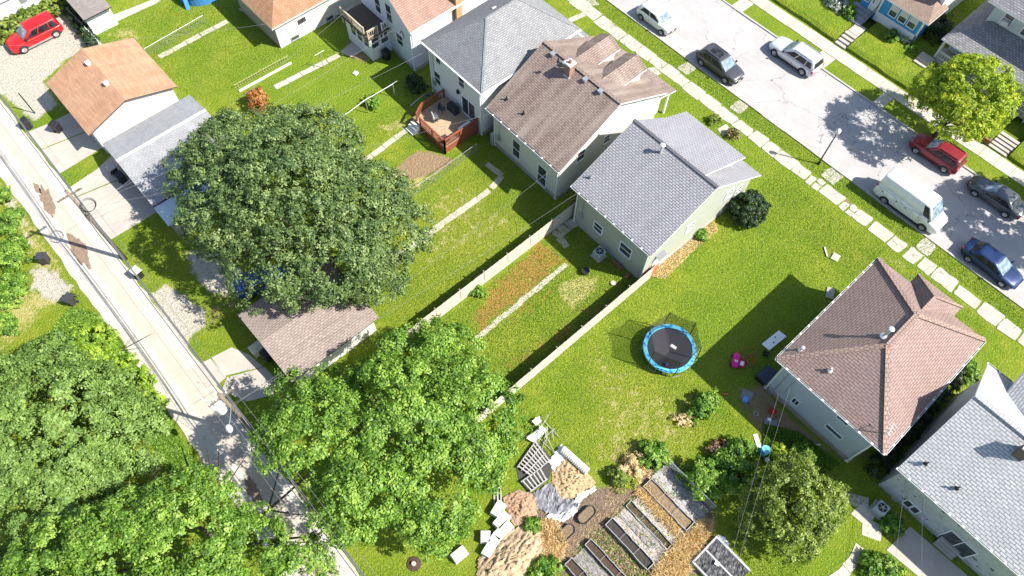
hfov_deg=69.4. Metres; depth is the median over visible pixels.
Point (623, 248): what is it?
window
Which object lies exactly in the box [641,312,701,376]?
trampoline
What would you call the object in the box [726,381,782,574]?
service wire
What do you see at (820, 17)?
raised lawn
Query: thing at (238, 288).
hatchback car
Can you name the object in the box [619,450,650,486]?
shrub
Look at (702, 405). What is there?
shrub
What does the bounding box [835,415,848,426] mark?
window
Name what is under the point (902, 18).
window
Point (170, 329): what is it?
overhead wire
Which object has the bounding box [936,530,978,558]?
window
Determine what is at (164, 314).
overhead wire
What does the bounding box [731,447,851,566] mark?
tree
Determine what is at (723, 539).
white sheet
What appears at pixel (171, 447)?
ground cover
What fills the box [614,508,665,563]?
weed fabric
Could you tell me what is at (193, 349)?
overhead wire
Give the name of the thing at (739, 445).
shrub
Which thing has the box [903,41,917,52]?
shrub
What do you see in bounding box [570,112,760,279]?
house
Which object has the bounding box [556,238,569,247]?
garden path
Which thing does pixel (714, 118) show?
shrub
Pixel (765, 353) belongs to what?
basin
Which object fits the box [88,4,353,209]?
service wire
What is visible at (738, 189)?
window
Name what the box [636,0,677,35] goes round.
hatchback car
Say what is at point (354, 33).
window
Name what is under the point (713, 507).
trellis
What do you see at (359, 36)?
window
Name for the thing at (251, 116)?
service wire
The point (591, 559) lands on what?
weed fabric
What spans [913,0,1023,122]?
house
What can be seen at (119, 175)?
wheeled bin
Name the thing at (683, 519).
raised bed
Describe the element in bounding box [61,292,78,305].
wheeled bin
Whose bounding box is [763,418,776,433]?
tarp
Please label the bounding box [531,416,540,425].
white bag
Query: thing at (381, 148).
garden path
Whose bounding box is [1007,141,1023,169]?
raised lawn
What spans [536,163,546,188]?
window
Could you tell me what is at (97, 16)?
shed
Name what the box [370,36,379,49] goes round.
window
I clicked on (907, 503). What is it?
window
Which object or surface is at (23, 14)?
hedge
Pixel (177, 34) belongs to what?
wire fence
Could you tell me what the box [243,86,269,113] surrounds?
shrub
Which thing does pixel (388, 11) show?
window
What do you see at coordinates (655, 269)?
gate
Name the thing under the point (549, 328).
grass
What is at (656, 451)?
shrub
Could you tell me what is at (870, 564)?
shrub
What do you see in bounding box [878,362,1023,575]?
house
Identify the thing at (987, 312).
sidewalk
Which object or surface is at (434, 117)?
chair
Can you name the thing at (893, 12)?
window
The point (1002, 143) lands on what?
garden steps
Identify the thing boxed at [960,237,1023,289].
sedan car
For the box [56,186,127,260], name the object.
utility pole
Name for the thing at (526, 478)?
pallet
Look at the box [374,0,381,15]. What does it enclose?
window
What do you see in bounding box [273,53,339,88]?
garden path
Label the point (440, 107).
chair
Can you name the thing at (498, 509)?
white block
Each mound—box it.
[476,524,545,575]
[503,489,537,525]
[552,457,594,499]
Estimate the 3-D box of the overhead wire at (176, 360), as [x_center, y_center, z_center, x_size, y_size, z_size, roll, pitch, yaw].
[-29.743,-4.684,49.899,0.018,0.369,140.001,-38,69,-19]
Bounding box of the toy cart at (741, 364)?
[738,360,744,367]
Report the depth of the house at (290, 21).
68.70 m
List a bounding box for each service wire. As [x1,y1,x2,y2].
[14,23,269,45]
[82,50,427,206]
[84,27,397,206]
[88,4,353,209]
[89,114,487,207]
[236,170,550,403]
[236,203,561,401]
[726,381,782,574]
[734,379,792,575]
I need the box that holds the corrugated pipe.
[560,446,589,474]
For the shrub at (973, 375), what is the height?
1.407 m
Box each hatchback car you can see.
[234,263,289,299]
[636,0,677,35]
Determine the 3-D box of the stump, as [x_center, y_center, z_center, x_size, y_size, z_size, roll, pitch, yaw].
[-6.376,17.904,48.008,1.000,0.350,0.975,-38,69,-19]
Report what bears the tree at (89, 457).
on the ground at (182, 278)
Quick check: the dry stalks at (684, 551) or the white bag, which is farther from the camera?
the white bag
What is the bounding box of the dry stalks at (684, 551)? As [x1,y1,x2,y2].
[648,515,715,575]
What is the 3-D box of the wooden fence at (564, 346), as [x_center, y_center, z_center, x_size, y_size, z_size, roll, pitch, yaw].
[4.203,3.990,54.767,17.900,1.830,0.180,-38,69,-19]
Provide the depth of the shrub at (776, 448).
51.48 m
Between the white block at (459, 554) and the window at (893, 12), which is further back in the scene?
the window at (893, 12)
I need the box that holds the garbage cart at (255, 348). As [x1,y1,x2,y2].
[248,340,263,357]
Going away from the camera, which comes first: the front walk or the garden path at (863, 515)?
the garden path at (863, 515)
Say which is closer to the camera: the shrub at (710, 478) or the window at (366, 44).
the shrub at (710, 478)
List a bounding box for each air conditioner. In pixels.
[590,245,606,262]
[867,500,889,520]
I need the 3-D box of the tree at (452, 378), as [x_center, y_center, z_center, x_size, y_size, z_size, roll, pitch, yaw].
[-7.193,8.660,47.353,16.639,10.393,16.410,-38,69,-19]
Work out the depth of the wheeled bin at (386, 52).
68.25 m
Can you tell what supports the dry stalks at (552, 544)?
on the ground at (182, 278)
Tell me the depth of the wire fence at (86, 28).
68.74 m
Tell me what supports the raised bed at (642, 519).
on the ground at (182, 278)
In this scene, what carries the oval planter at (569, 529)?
on the ground at (182, 278)
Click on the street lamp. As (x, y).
(838, 131)
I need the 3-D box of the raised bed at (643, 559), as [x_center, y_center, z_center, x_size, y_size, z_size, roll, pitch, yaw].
[7.728,16.867,48.732,0.736,0.432,3.840,-38,69,-19]
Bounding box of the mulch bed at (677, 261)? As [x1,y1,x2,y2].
[652,222,717,278]
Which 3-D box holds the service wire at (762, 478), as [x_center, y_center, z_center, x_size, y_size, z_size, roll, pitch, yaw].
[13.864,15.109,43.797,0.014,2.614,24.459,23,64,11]
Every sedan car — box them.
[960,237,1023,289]
[967,175,1023,219]
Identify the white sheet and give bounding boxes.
[718,535,729,547]
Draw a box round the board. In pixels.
[753,434,760,447]
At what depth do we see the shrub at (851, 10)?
71.45 m
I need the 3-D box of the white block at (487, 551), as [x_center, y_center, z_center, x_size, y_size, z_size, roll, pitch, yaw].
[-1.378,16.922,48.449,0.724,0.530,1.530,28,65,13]
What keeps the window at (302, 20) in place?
in the house at (290, 21)
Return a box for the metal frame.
[526,415,558,457]
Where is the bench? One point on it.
(464, 124)
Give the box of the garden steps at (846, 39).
[835,30,856,49]
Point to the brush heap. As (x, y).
(716, 445)
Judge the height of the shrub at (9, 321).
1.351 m
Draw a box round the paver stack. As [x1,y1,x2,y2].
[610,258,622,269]
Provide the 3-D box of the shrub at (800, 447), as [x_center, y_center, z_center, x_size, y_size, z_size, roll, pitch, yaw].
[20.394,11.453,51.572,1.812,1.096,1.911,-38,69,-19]
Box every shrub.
[0,185,11,202]
[0,206,25,236]
[0,232,32,270]
[0,267,30,309]
[0,310,19,336]
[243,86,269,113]
[363,93,380,110]
[405,72,429,93]
[468,284,486,297]
[522,515,542,534]
[524,553,564,575]
[605,464,631,494]
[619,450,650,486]
[638,437,673,472]
[672,410,692,428]
[675,455,728,501]
[685,386,720,426]
[694,228,707,241]
[708,114,721,125]
[710,445,759,504]
[722,434,757,461]
[726,127,741,139]
[728,189,770,228]
[769,442,786,460]
[791,439,816,462]
[824,0,849,14]
[839,4,856,20]
[857,548,906,575]
[879,512,905,537]
[880,28,898,42]
[898,33,910,43]
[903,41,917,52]
[923,13,954,46]
[961,360,981,386]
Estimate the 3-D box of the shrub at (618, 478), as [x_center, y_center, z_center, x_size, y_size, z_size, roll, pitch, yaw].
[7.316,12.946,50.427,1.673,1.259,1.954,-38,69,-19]
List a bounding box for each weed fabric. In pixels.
[573,547,609,575]
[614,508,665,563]
[633,494,685,542]
[652,465,708,523]
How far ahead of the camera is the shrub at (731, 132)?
64.95 m
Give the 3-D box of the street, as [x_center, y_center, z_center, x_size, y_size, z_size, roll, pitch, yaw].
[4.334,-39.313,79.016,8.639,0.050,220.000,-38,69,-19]
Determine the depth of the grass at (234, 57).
69.23 m
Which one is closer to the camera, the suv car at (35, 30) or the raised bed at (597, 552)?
the raised bed at (597, 552)
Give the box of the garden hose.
[740,347,757,366]
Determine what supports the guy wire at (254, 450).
attached to the utility pole at (216, 407)
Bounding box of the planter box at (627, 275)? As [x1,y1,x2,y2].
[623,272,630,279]
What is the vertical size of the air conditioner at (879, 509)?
0.860 m
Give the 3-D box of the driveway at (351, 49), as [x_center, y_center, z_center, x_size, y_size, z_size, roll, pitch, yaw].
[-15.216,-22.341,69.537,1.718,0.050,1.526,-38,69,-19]
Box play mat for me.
[740,388,753,402]
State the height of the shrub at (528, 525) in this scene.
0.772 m
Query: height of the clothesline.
1.823 m
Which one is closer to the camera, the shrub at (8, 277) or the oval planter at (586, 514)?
the oval planter at (586, 514)
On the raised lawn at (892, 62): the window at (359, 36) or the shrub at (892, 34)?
the shrub at (892, 34)
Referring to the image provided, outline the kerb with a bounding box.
[606,0,1023,309]
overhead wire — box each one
[0,94,363,573]
[0,95,364,575]
[0,96,361,573]
[0,103,356,575]
[0,111,347,575]
[1,85,375,574]
[1,98,362,575]
[2,125,335,574]
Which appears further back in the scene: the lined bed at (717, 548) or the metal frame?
the metal frame
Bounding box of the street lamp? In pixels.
[817,128,840,164]
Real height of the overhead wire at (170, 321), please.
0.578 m
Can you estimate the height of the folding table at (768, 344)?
0.730 m
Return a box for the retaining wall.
[958,120,992,145]
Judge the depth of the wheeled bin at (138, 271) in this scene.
56.90 m
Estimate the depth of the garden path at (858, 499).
50.54 m
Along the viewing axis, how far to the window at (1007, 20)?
65.23 m
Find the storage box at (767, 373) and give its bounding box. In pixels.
[755,364,776,385]
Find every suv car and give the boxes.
[5,11,63,53]
[769,36,824,76]
[909,133,966,174]
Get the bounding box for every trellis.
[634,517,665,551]
[667,460,715,509]
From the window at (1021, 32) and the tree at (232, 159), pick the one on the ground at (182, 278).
the tree at (232, 159)
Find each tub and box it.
[582,267,589,275]
[769,407,776,414]
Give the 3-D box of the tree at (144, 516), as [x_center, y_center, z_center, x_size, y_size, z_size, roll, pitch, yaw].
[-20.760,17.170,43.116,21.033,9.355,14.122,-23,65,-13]
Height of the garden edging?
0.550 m
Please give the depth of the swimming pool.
71.65 m
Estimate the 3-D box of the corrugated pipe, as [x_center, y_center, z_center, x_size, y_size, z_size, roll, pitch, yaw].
[4.353,11.934,51.213,2.319,0.575,0.590,40,68,18]
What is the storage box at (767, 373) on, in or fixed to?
on the ground at (182, 278)
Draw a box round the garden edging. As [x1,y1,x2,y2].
[234,55,291,91]
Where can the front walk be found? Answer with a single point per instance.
(856, 30)
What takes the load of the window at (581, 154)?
in the house at (566, 112)
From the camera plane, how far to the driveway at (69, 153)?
63.79 m
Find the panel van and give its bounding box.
[873,166,947,233]
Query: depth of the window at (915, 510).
49.57 m
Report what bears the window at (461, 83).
in the house at (480, 55)
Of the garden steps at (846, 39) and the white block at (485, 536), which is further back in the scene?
the garden steps at (846, 39)
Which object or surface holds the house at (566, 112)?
on the ground at (182, 278)
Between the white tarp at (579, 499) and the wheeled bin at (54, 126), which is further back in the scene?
the wheeled bin at (54, 126)
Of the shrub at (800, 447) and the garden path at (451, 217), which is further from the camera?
the garden path at (451, 217)
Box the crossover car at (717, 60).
[696,42,743,84]
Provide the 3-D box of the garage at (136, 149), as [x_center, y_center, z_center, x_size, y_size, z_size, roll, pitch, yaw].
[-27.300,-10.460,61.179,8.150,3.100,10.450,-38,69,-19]
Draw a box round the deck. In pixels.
[406,88,478,153]
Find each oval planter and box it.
[557,524,574,541]
[577,505,595,523]
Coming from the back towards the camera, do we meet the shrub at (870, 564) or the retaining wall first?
the retaining wall
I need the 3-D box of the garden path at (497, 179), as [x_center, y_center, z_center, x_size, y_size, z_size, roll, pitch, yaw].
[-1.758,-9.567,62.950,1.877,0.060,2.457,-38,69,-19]
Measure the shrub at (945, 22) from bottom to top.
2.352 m
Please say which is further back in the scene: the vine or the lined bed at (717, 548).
the vine
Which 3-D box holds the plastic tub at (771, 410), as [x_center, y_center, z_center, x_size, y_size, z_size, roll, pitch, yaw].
[18.745,8.913,53.278,0.550,0.300,0.536,-38,69,-19]
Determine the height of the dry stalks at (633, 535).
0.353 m
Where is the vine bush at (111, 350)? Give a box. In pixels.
[37,322,171,435]
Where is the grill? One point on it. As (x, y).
(453, 108)
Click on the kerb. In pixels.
(839, 171)
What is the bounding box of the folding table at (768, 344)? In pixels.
[761,331,785,351]
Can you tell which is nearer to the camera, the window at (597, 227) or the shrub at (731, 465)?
the shrub at (731, 465)
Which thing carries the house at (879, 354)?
on the ground at (182, 278)
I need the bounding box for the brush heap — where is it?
[704,438,728,457]
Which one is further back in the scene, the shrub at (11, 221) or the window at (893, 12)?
the window at (893, 12)
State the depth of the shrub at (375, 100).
65.69 m
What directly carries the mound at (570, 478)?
on the ground at (182, 278)
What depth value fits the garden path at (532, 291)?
57.31 m
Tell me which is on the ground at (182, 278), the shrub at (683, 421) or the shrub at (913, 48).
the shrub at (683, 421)
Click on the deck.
(423, 121)
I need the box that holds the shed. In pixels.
[65,0,117,34]
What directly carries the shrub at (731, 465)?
on the ground at (182, 278)
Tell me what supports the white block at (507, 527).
on the ground at (182, 278)
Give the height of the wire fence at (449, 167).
1.153 m
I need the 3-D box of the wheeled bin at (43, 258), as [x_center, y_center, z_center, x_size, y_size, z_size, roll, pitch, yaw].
[-36.605,-2.292,57.760,0.830,1.060,0.650,-3,62,-3]
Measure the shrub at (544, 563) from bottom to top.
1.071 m
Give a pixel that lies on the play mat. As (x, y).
(748, 393)
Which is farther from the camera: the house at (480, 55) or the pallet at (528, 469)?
the house at (480, 55)
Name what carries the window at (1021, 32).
in the house at (995, 28)
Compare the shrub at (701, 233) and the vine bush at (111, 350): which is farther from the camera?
the shrub at (701, 233)
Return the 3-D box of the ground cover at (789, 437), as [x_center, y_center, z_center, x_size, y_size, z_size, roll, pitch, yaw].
[20.214,11.617,51.900,5.696,0.401,3.307,16,63,7]
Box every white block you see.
[450,545,468,564]
[480,531,490,543]
[480,534,499,557]
[489,500,506,517]
[492,511,510,528]
[493,520,513,540]
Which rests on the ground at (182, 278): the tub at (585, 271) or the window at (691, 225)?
the tub at (585, 271)
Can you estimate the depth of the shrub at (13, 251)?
57.45 m
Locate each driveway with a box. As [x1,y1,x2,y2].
[26,113,101,172]
[69,157,155,238]
[187,347,285,400]
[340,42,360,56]
[887,527,967,575]
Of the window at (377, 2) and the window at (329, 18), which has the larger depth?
the window at (329, 18)
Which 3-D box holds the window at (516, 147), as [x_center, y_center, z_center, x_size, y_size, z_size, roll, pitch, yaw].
[0.361,-11.587,61.875,0.110,2.117,0.990,-38,69,-19]
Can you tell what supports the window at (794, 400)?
in the house at (879, 354)
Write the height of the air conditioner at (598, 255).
0.860 m
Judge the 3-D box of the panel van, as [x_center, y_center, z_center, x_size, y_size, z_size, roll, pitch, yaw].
[33.150,-7.218,60.903,2.356,2.550,6.042,-39,69,-19]
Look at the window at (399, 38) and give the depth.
66.96 m
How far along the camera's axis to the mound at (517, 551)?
47.98 m
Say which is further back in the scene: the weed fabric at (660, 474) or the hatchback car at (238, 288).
the hatchback car at (238, 288)
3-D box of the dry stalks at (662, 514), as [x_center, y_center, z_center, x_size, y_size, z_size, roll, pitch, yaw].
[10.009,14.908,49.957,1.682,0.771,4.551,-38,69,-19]
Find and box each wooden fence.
[383,201,575,353]
[477,266,653,422]
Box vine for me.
[62,3,100,46]
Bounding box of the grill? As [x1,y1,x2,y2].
[447,100,459,115]
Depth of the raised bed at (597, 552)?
48.20 m
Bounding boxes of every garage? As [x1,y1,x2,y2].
[0,0,58,33]
[46,38,178,153]
[102,95,228,235]
[237,256,378,382]
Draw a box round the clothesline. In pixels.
[344,81,396,114]
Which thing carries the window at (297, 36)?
in the house at (290, 21)
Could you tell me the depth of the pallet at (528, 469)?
51.15 m
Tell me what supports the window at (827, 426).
in the house at (879, 354)
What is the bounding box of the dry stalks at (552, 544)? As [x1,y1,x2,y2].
[537,516,569,562]
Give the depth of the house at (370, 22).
66.52 m
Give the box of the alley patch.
[33,183,323,574]
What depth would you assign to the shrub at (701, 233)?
59.78 m
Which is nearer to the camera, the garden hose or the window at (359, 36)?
the garden hose
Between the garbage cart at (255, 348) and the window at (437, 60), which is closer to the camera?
the garbage cart at (255, 348)
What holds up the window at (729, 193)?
in the house at (653, 192)
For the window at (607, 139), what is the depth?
60.52 m
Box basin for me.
[763,351,768,357]
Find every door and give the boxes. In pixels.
[461,94,475,120]
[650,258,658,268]
[868,0,883,13]
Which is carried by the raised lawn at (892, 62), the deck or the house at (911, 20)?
the house at (911, 20)
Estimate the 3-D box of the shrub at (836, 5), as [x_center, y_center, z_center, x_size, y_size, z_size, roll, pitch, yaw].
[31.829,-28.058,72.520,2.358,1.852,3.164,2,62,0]
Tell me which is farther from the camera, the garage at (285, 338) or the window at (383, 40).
the window at (383, 40)
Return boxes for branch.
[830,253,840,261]
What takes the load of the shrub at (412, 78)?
on the ground at (182, 278)
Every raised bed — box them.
[564,558,587,575]
[585,539,625,575]
[605,518,653,570]
[625,500,671,549]
[643,478,694,530]
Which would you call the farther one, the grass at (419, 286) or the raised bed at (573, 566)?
the grass at (419, 286)
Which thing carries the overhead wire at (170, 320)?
attached to the utility pole at (216, 407)
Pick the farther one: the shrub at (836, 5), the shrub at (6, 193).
the shrub at (836, 5)
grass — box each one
[102,0,423,145]
[339,149,558,329]
[403,225,632,411]
[487,171,877,463]
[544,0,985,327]
[728,471,864,575]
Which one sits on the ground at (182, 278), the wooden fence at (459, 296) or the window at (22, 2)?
the wooden fence at (459, 296)
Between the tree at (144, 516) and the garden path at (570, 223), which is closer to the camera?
the tree at (144, 516)
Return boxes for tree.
[0,329,172,575]
[0,447,339,575]
[159,100,436,317]
[246,314,532,565]
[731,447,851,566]
[902,52,1023,144]
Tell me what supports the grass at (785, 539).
on the ground at (182, 278)
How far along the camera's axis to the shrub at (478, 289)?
57.09 m
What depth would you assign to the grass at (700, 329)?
56.58 m
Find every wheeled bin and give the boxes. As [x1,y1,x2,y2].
[19,116,33,129]
[35,252,50,265]
[48,120,62,132]
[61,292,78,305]
[105,162,117,174]
[113,170,127,184]
[129,265,143,278]
[259,348,272,362]
[381,47,390,60]
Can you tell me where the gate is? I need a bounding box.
[651,263,658,275]
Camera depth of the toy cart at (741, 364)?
54.79 m
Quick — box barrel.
[758,445,769,456]
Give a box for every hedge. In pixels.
[0,0,66,44]
[863,366,966,478]
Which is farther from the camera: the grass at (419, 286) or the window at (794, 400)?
the grass at (419, 286)
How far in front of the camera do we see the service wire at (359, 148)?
58.23 m
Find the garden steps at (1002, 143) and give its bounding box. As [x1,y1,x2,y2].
[988,131,1019,157]
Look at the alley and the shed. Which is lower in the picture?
the alley
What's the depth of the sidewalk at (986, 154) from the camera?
69.06 m
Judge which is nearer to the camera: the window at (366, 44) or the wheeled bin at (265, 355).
the wheeled bin at (265, 355)
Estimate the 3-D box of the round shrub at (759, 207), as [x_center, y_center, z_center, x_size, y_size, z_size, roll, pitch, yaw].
[19.366,-6.644,60.395,3.392,2.678,3.401,-38,69,-19]
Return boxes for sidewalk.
[567,0,1023,346]
[732,0,1023,186]
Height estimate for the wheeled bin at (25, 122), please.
1.060 m
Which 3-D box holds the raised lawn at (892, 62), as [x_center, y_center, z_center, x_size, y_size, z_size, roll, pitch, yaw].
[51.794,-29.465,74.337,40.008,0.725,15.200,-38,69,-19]
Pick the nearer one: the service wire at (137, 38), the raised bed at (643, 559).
the raised bed at (643, 559)
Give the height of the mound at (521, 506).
0.661 m
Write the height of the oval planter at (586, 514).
0.300 m
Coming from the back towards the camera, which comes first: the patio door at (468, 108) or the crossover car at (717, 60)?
the crossover car at (717, 60)
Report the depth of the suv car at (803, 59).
68.39 m
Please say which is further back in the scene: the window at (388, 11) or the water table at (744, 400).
the window at (388, 11)
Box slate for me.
[825,286,834,299]
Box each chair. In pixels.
[431,112,438,121]
[437,102,444,113]
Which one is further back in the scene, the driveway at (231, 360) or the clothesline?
the clothesline
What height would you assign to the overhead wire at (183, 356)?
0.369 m
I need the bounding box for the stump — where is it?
[407,556,420,571]
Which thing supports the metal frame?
on the grass at (700, 329)
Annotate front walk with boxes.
[848,24,865,37]
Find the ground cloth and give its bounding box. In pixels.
[516,441,550,492]
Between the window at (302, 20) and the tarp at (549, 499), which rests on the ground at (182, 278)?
the tarp at (549, 499)
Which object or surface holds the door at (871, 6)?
in the house at (911, 20)
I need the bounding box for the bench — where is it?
[458,121,470,129]
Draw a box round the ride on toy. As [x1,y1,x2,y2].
[730,353,740,368]
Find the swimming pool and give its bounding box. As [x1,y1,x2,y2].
[180,0,215,9]
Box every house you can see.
[238,0,361,48]
[339,0,486,71]
[420,0,588,135]
[485,33,675,199]
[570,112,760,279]
[763,257,985,462]
[842,0,962,41]
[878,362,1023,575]
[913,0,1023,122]
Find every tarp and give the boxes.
[534,482,578,516]
[547,485,596,521]
[549,444,564,470]
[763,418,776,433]
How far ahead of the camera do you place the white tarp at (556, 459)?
51.42 m
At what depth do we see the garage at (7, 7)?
68.90 m
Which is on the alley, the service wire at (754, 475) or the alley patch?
the alley patch
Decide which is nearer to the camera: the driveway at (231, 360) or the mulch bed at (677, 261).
the driveway at (231, 360)
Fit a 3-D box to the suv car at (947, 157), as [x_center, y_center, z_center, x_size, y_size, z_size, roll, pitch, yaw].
[36.857,-11.852,63.897,2.133,1.772,4.642,-40,69,-20]
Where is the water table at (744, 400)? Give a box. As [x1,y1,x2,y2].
[741,395,748,403]
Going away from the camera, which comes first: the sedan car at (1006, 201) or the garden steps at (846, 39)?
the sedan car at (1006, 201)
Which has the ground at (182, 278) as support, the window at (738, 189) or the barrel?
the barrel
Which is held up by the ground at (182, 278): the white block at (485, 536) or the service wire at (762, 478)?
the white block at (485, 536)
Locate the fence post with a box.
[18,93,34,113]
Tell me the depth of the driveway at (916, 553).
48.83 m
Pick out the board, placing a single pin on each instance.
(756, 439)
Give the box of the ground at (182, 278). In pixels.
[0,0,1023,575]
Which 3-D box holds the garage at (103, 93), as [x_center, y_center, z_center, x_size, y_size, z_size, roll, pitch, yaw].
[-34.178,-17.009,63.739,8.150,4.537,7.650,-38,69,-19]
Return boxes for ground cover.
[19,306,198,475]
[761,423,840,475]
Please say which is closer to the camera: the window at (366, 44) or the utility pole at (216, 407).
the utility pole at (216, 407)
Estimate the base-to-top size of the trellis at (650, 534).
1.119 m
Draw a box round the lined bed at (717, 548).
[691,536,750,575]
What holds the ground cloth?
on the ground at (182, 278)
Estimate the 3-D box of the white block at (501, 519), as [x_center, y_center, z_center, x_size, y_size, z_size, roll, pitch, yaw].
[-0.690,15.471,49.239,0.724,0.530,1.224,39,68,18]
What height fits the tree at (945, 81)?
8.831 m
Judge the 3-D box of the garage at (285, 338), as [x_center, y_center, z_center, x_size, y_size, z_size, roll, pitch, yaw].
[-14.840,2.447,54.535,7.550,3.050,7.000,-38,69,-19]
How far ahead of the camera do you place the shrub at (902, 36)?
70.24 m
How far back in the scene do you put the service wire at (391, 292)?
51.31 m
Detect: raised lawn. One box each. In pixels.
[772,0,860,41]
[846,0,1016,139]
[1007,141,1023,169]
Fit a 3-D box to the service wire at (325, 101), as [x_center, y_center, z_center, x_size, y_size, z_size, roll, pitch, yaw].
[-18.689,-12.905,57.275,29.375,1.832,0.014,-33,67,-17]
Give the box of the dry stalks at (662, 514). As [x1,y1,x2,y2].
[632,483,681,538]
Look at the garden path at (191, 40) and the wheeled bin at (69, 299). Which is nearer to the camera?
the wheeled bin at (69, 299)
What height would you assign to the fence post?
2.500 m
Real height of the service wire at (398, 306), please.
2.414 m
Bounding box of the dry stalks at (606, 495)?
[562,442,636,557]
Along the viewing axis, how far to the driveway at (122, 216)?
61.06 m
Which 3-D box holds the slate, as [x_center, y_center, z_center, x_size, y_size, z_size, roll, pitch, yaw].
[24.986,0.398,58.065,0.600,0.090,1.000,18,63,8]
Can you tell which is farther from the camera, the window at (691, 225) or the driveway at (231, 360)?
the window at (691, 225)
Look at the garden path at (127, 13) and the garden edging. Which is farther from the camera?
the garden path at (127, 13)
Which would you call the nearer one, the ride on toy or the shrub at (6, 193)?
the ride on toy
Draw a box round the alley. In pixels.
[0,100,358,575]
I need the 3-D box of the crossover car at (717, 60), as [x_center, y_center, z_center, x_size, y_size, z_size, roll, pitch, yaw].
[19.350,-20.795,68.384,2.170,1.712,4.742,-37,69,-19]
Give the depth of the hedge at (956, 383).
51.75 m
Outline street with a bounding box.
[610,0,1023,305]
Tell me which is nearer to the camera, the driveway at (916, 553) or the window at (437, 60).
the driveway at (916, 553)
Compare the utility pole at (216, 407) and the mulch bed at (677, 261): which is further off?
the mulch bed at (677, 261)
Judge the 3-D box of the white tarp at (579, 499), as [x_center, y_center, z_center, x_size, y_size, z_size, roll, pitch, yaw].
[4.087,14.541,49.968,4.305,0.221,1.560,-38,69,-19]
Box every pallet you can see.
[517,440,549,475]
[521,467,547,491]
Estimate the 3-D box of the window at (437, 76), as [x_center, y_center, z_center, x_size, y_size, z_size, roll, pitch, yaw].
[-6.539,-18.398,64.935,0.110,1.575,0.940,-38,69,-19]
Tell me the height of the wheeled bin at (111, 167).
1.060 m
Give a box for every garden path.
[114,0,159,20]
[158,20,228,57]
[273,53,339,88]
[367,128,407,158]
[392,188,490,262]
[472,263,567,340]
[485,162,503,189]
[552,218,577,238]
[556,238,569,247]
[830,543,864,575]
[847,492,868,506]
[851,502,881,541]
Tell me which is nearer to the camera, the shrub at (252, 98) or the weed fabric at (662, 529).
the weed fabric at (662, 529)
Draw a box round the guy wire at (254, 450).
[228,410,282,493]
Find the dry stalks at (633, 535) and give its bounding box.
[569,467,707,575]
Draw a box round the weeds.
[572,467,709,575]
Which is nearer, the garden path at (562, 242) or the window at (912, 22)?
the garden path at (562, 242)
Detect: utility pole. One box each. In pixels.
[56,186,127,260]
[197,387,262,437]
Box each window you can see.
[17,0,28,5]
[290,33,299,41]
[296,15,306,26]
[326,14,333,21]
[349,24,356,36]
[356,30,363,43]
[363,37,369,48]
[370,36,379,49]
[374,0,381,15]
[379,31,388,44]
[384,1,393,25]
[395,31,404,48]
[434,69,441,87]
[435,56,440,65]
[458,76,464,89]
[512,138,520,160]
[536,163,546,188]
[576,147,585,163]
[593,220,602,235]
[602,132,611,145]
[618,241,632,259]
[685,220,695,233]
[723,187,734,200]
[733,184,742,196]
[790,396,800,406]
[824,423,843,439]
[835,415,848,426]
[888,4,900,18]
[897,10,909,24]
[901,499,914,507]
[905,16,918,29]
[908,506,921,514]
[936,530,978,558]
[1000,13,1014,27]
[1018,27,1023,36]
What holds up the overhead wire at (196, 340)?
attached to the utility pole at (216, 407)
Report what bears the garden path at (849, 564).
on the ground at (182, 278)
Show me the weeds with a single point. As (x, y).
(596, 531)
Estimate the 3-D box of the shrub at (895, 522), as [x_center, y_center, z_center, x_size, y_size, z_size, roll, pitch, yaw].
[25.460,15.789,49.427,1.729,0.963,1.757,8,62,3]
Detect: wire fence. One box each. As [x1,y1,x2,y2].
[66,8,101,43]
[143,15,205,53]
[411,143,476,194]

